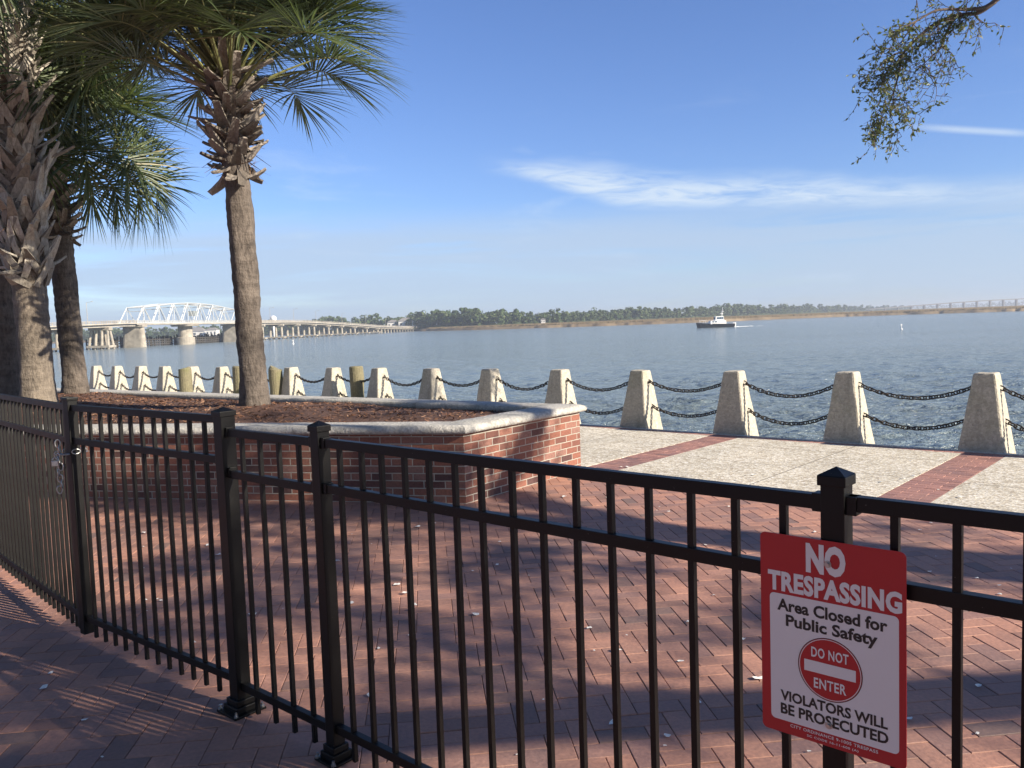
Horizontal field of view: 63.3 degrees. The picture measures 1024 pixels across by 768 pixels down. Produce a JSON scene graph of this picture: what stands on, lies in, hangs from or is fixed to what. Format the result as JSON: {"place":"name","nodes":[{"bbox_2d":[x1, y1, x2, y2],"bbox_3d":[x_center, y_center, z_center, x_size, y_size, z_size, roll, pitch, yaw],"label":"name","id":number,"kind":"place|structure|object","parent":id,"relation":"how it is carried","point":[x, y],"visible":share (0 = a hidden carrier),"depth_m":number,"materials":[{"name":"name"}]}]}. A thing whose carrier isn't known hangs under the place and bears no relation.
{"place":"outdoors","nodes":[
{"label":"outdoors","id":0,"kind":"place"},
{"bbox_2d":[52,330,401,342],"bbox_3d":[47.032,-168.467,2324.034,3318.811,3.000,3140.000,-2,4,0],"label":"bank","id":1,"kind":"structure","parent":0,"point":[302,333],"depth_m":988.39,"materials":[{"name":"soil"}]},
{"bbox_2d":[51,301,1023,341],"bbox_3d":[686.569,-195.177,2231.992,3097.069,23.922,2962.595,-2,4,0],"label":"woods","id":2,"kind":"object","parent":1,"relation":"on","point":[454,318],"visible":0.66,"depth_m":932.69,"materials":[{"name":"green plant"}]},
{"bbox_2d":[270,316,276,336],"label":"water tank","id":3,"kind":"object","parent":2,"relation":"in","point":[273,318],"visible":0.59,"depth_m":616.63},
{"bbox_2d":[0,477,1022,767],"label":"plaza","id":4,"kind":"structure","parent":0,"point":[506,611],"depth_m":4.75,"materials":[{"name":"brick"}]},
{"bbox_2d":[0,393,79,627],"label":"gate leaf","id":5,"kind":"object","parent":4,"relation":"on","point":[18,552],"visible":0.91,"depth_m":4.92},
{"bbox_2d":[7,388,586,503],"bbox_3d":[-6.985,0.697,10.754,14.846,0.839,6.043,1,5,35],"label":"brick planter","id":6,"kind":"object","parent":4,"relation":"on","point":[545,432],"visible":0.53,"depth_m":8.15,"materials":[{"name":"brick"}]},
{"bbox_2d":[0,0,143,400],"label":"palm tree","id":7,"kind":"object","parent":6,"relation":"in","point":[9,372],"visible":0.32,"depth_m":11.70,"materials":[{"name":"green plant"}]},
{"bbox_2d":[0,0,167,403],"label":"palm tree","id":8,"kind":"object","parent":6,"relation":"in","point":[27,255],"visible":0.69,"depth_m":10.97,"materials":[{"name":"green plant"}]},
{"bbox_2d":[15,0,206,393],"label":"palm tree","id":9,"kind":"object","parent":6,"relation":"in","point":[69,327],"visible":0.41,"depth_m":12.97,"materials":[{"name":"green plant"}]},
{"bbox_2d":[1,0,414,405],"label":"palm tree","id":10,"kind":"object","parent":6,"relation":"in","point":[223,34],"visible":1,"depth_m":9.47,"materials":[{"name":"green plant"}]},
{"bbox_2d":[211,407,1023,767],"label":"metal fence","id":11,"kind":"object","parent":4,"relation":"on","point":[835,503],"visible":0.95,"depth_m":2.51,"materials":[{"name":"black metal"}]},
{"bbox_2d":[62,397,228,691],"bbox_3d":[-1.752,0.706,3.942,1.368,1.256,0.058,1,5,38],"label":"gate leaf","id":12,"kind":"object","parent":11,"relation":"attached to","point":[90,621],"visible":0.94,"depth_m":3.95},
{"bbox_2d":[54,439,87,493],"bbox_3d":[-2.311,0.421,4.344,0.159,0.288,0.132,-6,6,-44],"label":"gate chain","id":13,"kind":"object","parent":12,"relation":"attached to","point":[59,453],"visible":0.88,"depth_m":4.28,"materials":[{"name":"metal"}]},
{"bbox_2d":[51,457,58,466],"bbox_3d":[-2.348,0.400,4.270,0.034,0.048,0.016,-4,5,-29],"label":"padlock","id":14,"kind":"object","parent":13,"relation":"attached to","point":[54,463],"visible":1,"depth_m":4.26,"materials":[{"name":"silver metal"}]},
{"bbox_2d":[760,532,906,767],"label":"warning sign","id":15,"kind":"object","parent":11,"relation":"attached to","point":[834,640],"visible":1,"depth_m":1.76,"materials":[{"name":"metal"}]},
{"bbox_2d":[580,424,1023,455],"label":"river wall","id":16,"kind":"structure","parent":4,"relation":"on","point":[813,440],"depth_m":10.30,"materials":[{"name":"concrete"}]},
{"bbox_2d":[89,365,107,389],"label":"concrete bollard","id":17,"kind":"object","parent":16,"relation":"on","point":[96,377],"visible":0.49,"depth_m":25.59,"materials":[{"name":"beige concrete"}]},
{"bbox_2d":[109,366,128,389],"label":"concrete bollard","id":18,"kind":"object","parent":16,"relation":"on","point":[117,379],"visible":0.54,"depth_m":24.57,"materials":[{"name":"beige concrete"}]},
{"bbox_2d":[132,366,151,390],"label":"concrete bollard","id":19,"kind":"object","parent":16,"relation":"on","point":[140,380],"visible":0.53,"depth_m":23.54,"materials":[{"name":"white concrete"}]},
{"bbox_2d":[142,371,157,377],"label":"hanging chain","id":20,"kind":"object","parent":19,"relation":"hanging from","point":[145,374],"visible":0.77,"depth_m":23.32,"materials":[{"name":"metal"}]},
{"bbox_2d":[156,366,176,391],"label":"concrete bollard","id":21,"kind":"object","parent":16,"relation":"on","point":[165,380],"visible":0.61,"depth_m":22.52,"materials":[{"name":"white concrete"}]},
{"bbox_2d":[186,366,204,392],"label":"concrete bollard","id":22,"kind":"object","parent":16,"relation":"on","point":[197,381],"visible":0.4,"depth_m":21.52,"materials":[{"name":"white concrete"}]},
{"bbox_2d":[194,371,213,379],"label":"hanging chain","id":23,"kind":"object","parent":22,"relation":"hanging from","point":[199,376],"visible":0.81,"depth_m":21.22,"materials":[{"name":"metal"}]},
{"bbox_2d":[212,366,233,393],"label":"concrete bollard","id":24,"kind":"object","parent":16,"relation":"on","point":[222,382],"visible":0.52,"depth_m":20.46,"materials":[{"name":"white concrete"}]},
{"bbox_2d":[281,367,304,395],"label":"concrete bollard","id":25,"kind":"object","parent":16,"relation":"on","point":[292,384],"visible":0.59,"depth_m":18.41,"materials":[{"name":"white concrete"}]},
{"bbox_2d":[321,367,346,396],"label":"concrete bollard","id":26,"kind":"object","parent":16,"relation":"on","point":[333,385],"visible":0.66,"depth_m":17.39,"materials":[{"name":"white concrete"}]},
{"bbox_2d":[295,373,323,382],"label":"hanging chain","id":27,"kind":"object","parent":26,"relation":"hanging from","point":[307,381],"visible":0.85,"depth_m":18.11,"materials":[{"name":"metal"}]},
{"bbox_2d":[367,367,393,398],"bbox_3d":[-2.618,0.270,16.499,0.560,1.189,0.562,-5,5,-44],"label":"concrete bollard","id":28,"kind":"object","parent":16,"relation":"on","point":[379,386],"visible":0.48,"depth_m":16.36,"materials":[{"name":"white concrete"}]},
{"bbox_2d":[336,374,369,382],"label":"hanging chain","id":29,"kind":"object","parent":28,"relation":"hanging from","point":[344,379],"visible":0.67,"depth_m":17.17,"materials":[{"name":"metal"}]},
{"bbox_2d":[383,375,420,385],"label":"hanging chain","id":30,"kind":"object","parent":28,"relation":"hanging from","point":[413,383],"visible":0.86,"depth_m":16.03,"materials":[{"name":"metal"}]},
{"bbox_2d":[418,368,446,399],"bbox_3d":[-1.482,0.298,15.469,0.563,1.186,0.560,3,6,42],"label":"concrete bollard","id":31,"kind":"object","parent":16,"relation":"on","point":[431,387],"visible":0.49,"depth_m":15.33,"materials":[{"name":"white concrete"}]},
{"bbox_2d":[477,368,506,401],"bbox_3d":[-0.354,0.326,14.443,0.562,1.187,0.562,1,6,43],"label":"concrete bollard","id":32,"kind":"object","parent":16,"relation":"on","point":[491,389],"visible":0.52,"depth_m":14.31,"materials":[{"name":"beige concrete"}]},
{"bbox_2d":[436,376,479,386],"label":"hanging chain","id":33,"kind":"object","parent":32,"relation":"hanging from","point":[459,385],"visible":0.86,"depth_m":14.96,"materials":[{"name":"metal"}]},
{"bbox_2d":[545,369,580,423],"bbox_3d":[0.785,0.353,13.419,0.563,1.186,0.560,2,6,41],"label":"concrete bollard","id":34,"kind":"object","parent":16,"relation":"on","point":[560,389],"visible":0.48,"depth_m":13.28,"materials":[{"name":"beige concrete"}]},
{"bbox_2d":[496,376,547,390],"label":"hanging chain","id":35,"kind":"object","parent":34,"relation":"hanging from","point":[521,389],"visible":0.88,"depth_m":13.95,"materials":[{"name":"metal"}]},
{"bbox_2d":[569,401,622,414],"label":"hanging chain","id":36,"kind":"object","parent":34,"relation":"hanging from","point":[603,413],"visible":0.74,"depth_m":12.85,"materials":[{"name":"metal"}]},
{"bbox_2d":[566,378,627,391],"bbox_3d":[1.337,0.013,12.879,1.332,0.211,0.058,2,6,42],"label":"hanging chain","id":37,"kind":"object","parent":34,"relation":"hanging from","point":[601,390],"visible":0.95,"depth_m":12.88,"materials":[{"name":"metal"}]},
{"bbox_2d":[620,370,662,429],"bbox_3d":[1.920,0.380,12.387,0.562,1.189,0.560,3,7,42],"label":"concrete bollard","id":38,"kind":"object","parent":16,"relation":"on","point":[638,411],"visible":0.6,"depth_m":12.24,"materials":[{"name":"beige concrete"}]},
{"bbox_2d":[651,404,716,417],"bbox_3d":[2.484,0.394,11.878,1.228,0.180,0.062,2,6,42],"label":"hanging chain","id":39,"kind":"object","parent":38,"relation":"hanging from","point":[670,414],"visible":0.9,"depth_m":11.88,"materials":[{"name":"metal"}]},
{"bbox_2d":[648,379,721,392],"bbox_3d":[2.471,0.031,11.852,1.334,0.190,0.061,2,6,42],"label":"hanging chain","id":40,"kind":"object","parent":38,"relation":"hanging from","point":[677,389],"visible":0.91,"depth_m":11.86,"materials":[{"name":"metal"}]},
{"bbox_2d":[713,370,758,435],"bbox_3d":[3.051,0.407,11.367,0.562,1.189,0.560,1,5,39],"label":"concrete bollard","id":41,"kind":"object","parent":16,"relation":"on","point":[734,416],"visible":0.71,"depth_m":11.22,"materials":[{"name":"beige concrete"}]},
{"bbox_2d":[747,408,827,425],"bbox_3d":[3.619,0.438,10.854,1.224,0.213,0.057,2,6,42],"label":"hanging chain","id":42,"kind":"object","parent":41,"relation":"hanging from","point":[771,420],"visible":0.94,"depth_m":10.88,"materials":[{"name":"metal"}]},
{"bbox_2d":[743,380,832,397],"bbox_3d":[3.606,0.073,10.827,1.331,0.222,0.056,2,6,42],"label":"hanging chain","id":43,"kind":"object","parent":41,"relation":"hanging from","point":[779,394],"visible":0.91,"depth_m":10.84,"materials":[{"name":"metal"}]},
{"bbox_2d":[823,371,874,443],"bbox_3d":[4.185,0.435,10.342,0.563,1.186,0.560,1,5,42],"label":"concrete bollard","id":44,"kind":"object","parent":16,"relation":"on","point":[847,421],"visible":0.58,"depth_m":10.20,"materials":[{"name":"beige concrete"}]},
{"bbox_2d":[958,372,1015,453],"bbox_3d":[5.322,0.463,9.318,0.562,1.187,0.562,2,5,44],"label":"concrete bollard","id":45,"kind":"object","parent":16,"relation":"on","point":[985,428],"visible":0.67,"depth_m":9.18,"materials":[{"name":"beige concrete"}]},
{"bbox_2d":[863,413,963,430],"bbox_3d":[4.753,0.455,9.826,1.227,0.189,0.059,2,6,42],"label":"hanging chain","id":46,"kind":"object","parent":45,"relation":"hanging from","point":[906,426],"visible":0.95,"depth_m":9.82,"materials":[{"name":"metal"}]},
{"bbox_2d":[858,382,969,399],"bbox_3d":[4.740,0.089,9.799,1.333,0.201,0.060,2,6,42],"label":"hanging chain","id":47,"kind":"object","parent":45,"relation":"hanging from","point":[907,397],"visible":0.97,"depth_m":9.79,"materials":[{"name":"metal"}]},
{"bbox_2d":[1000,385,1023,400],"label":"hanging chain","id":48,"kind":"object","parent":45,"relation":"hanging from","point":[1009,392],"visible":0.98,"depth_m":9.11,"materials":[{"name":"metal"}]},
{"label":"concrete bollard","id":49,"kind":"object","parent":16,"relation":"on","visible":0},
{"bbox_2d":[1005,419,1023,431],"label":"hanging chain","id":50,"kind":"object","parent":49,"relation":"hanging from","point":[1015,426],"visible":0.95,"depth_m":9.12,"materials":[{"name":"metal"}]},
{"bbox_2d":[580,425,1023,457],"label":"brick edging","id":51,"kind":"object","parent":4,"relation":"on","point":[820,442],"visible":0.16,"depth_m":10.25,"materials":[{"name":"red brick"}]},
{"bbox_2d":[47,0,1023,334],"label":"sky","id":52,"kind":"structure","parent":0,"point":[542,156],"materials":[{"name":"blue"}]},
{"bbox_2d":[52,311,1023,453],"bbox_3d":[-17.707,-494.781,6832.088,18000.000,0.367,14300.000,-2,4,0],"label":"river","id":53,"kind":"structure","parent":0,"point":[925,354],"depth_m":92.28,"materials":[{"name":"blue liquid"}]},
{"bbox_2d":[85,333,222,349],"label":"timber fender","id":54,"kind":"object","parent":53,"relation":"in","point":[167,340],"visible":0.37,"depth_m":396.88,"materials":[{"name":"brown wood"}]},
{"bbox_2d":[178,367,192,391],"bbox_3d":[-7.893,2.487,20.515,0.310,5.813,0.313,-2,4,0],"label":"timber pile","id":55,"kind":"object","parent":53,"relation":"in","point":[185,379],"visible":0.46,"depth_m":20.20,"materials":[{"name":"beige wood"}]},
{"bbox_2d":[50,301,419,351],"bbox_3d":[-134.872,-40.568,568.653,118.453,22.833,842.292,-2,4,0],"label":"swing bridge","id":56,"kind":"structure","parent":53,"relation":"in","point":[134,335],"depth_m":395.56,"materials":[{"name":"paint"}]},
{"bbox_2d":[232,366,239,393],"bbox_3d":[-6.196,2.492,19.417,0.332,5.843,0.335,-2,4,0],"label":"timber pile","id":57,"kind":"object","parent":53,"relation":"in","point":[235,375],"visible":0.16,"depth_m":19.08,"materials":[{"name":"beige wood"}]},
{"bbox_2d":[268,366,282,394],"bbox_3d":[-5.184,2.499,18.769,0.317,5.850,0.313,-2,4,0],"label":"timber pile","id":58,"kind":"object","parent":53,"relation":"in","point":[275,375],"visible":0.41,"depth_m":18.46,"materials":[{"name":"beige wood"}]},
{"bbox_2d":[349,366,363,397],"bbox_3d":[-3.067,2.549,17.123,0.297,5.842,0.293,-2,4,0],"label":"timber pile","id":59,"kind":"object","parent":53,"relation":"in","point":[356,374],"visible":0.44,"depth_m":16.82,"materials":[{"name":"beige wood"}]},
{"bbox_2d":[696,307,735,327],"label":"patrol boat","id":60,"kind":"object","parent":53,"relation":"on","point":[718,321],"visible":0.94,"depth_m":327.98,"materials":[{"name":"white metal"}]},
{"bbox_2d":[866,298,1023,310],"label":"bridge","id":61,"kind":"structure","parent":53,"relation":"on","point":[976,304],"depth_m":1889.79,"materials":[{"name":"grey concrete"}]},
{"bbox_2d":[371,305,1023,331],"bbox_3d":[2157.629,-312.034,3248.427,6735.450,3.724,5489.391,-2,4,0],"label":"marsh","id":62,"kind":"structure","parent":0,"point":[735,319],"depth_m":670.74,"materials":[{"name":"brown plant"}]},
{"bbox_2d":[192,327,205,335],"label":"waterfront house","id":63,"kind":"structure","parent":62,"relation":"on","point":[198,331],"depth_m":931.86,"materials":[{"name":"white"}]},
{"bbox_2d":[206,328,219,335],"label":"waterfront house","id":64,"kind":"structure","parent":62,"relation":"on","point":[209,331],"depth_m":922.50,"materials":[{"name":"white"}]},
{"bbox_2d":[387,320,398,326],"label":"waterfront house","id":65,"kind":"structure","parent":62,"relation":"on","point":[391,323],"depth_m":882.91,"materials":[{"name":"white"}]},
{"bbox_2d":[398,318,409,325],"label":"waterfront house","id":66,"kind":"structure","parent":62,"relation":"on","point":[402,321],"depth_m":872.96,"materials":[{"name":"white"}]},
{"bbox_2d":[421,306,1023,328],"bbox_3d":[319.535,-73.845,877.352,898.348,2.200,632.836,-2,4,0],"label":"marsh grass","id":67,"kind":"structure","parent":62,"relation":"on","point":[776,315],"depth_m":695.03,"materials":[{"name":"plant"}]},
{"bbox_2d":[580,426,1023,512],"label":"tabby pavement","id":68,"kind":"structure","parent":0,"point":[998,485],"depth_m":8.81,"materials":[{"name":"concrete"}]},
{"bbox_2d":[843,0,1009,164],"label":"live oak","id":69,"kind":"object","parent":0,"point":[893,68],"visible":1,"depth_m":10.71,"materials":[{"name":"green plant"}]}
]}

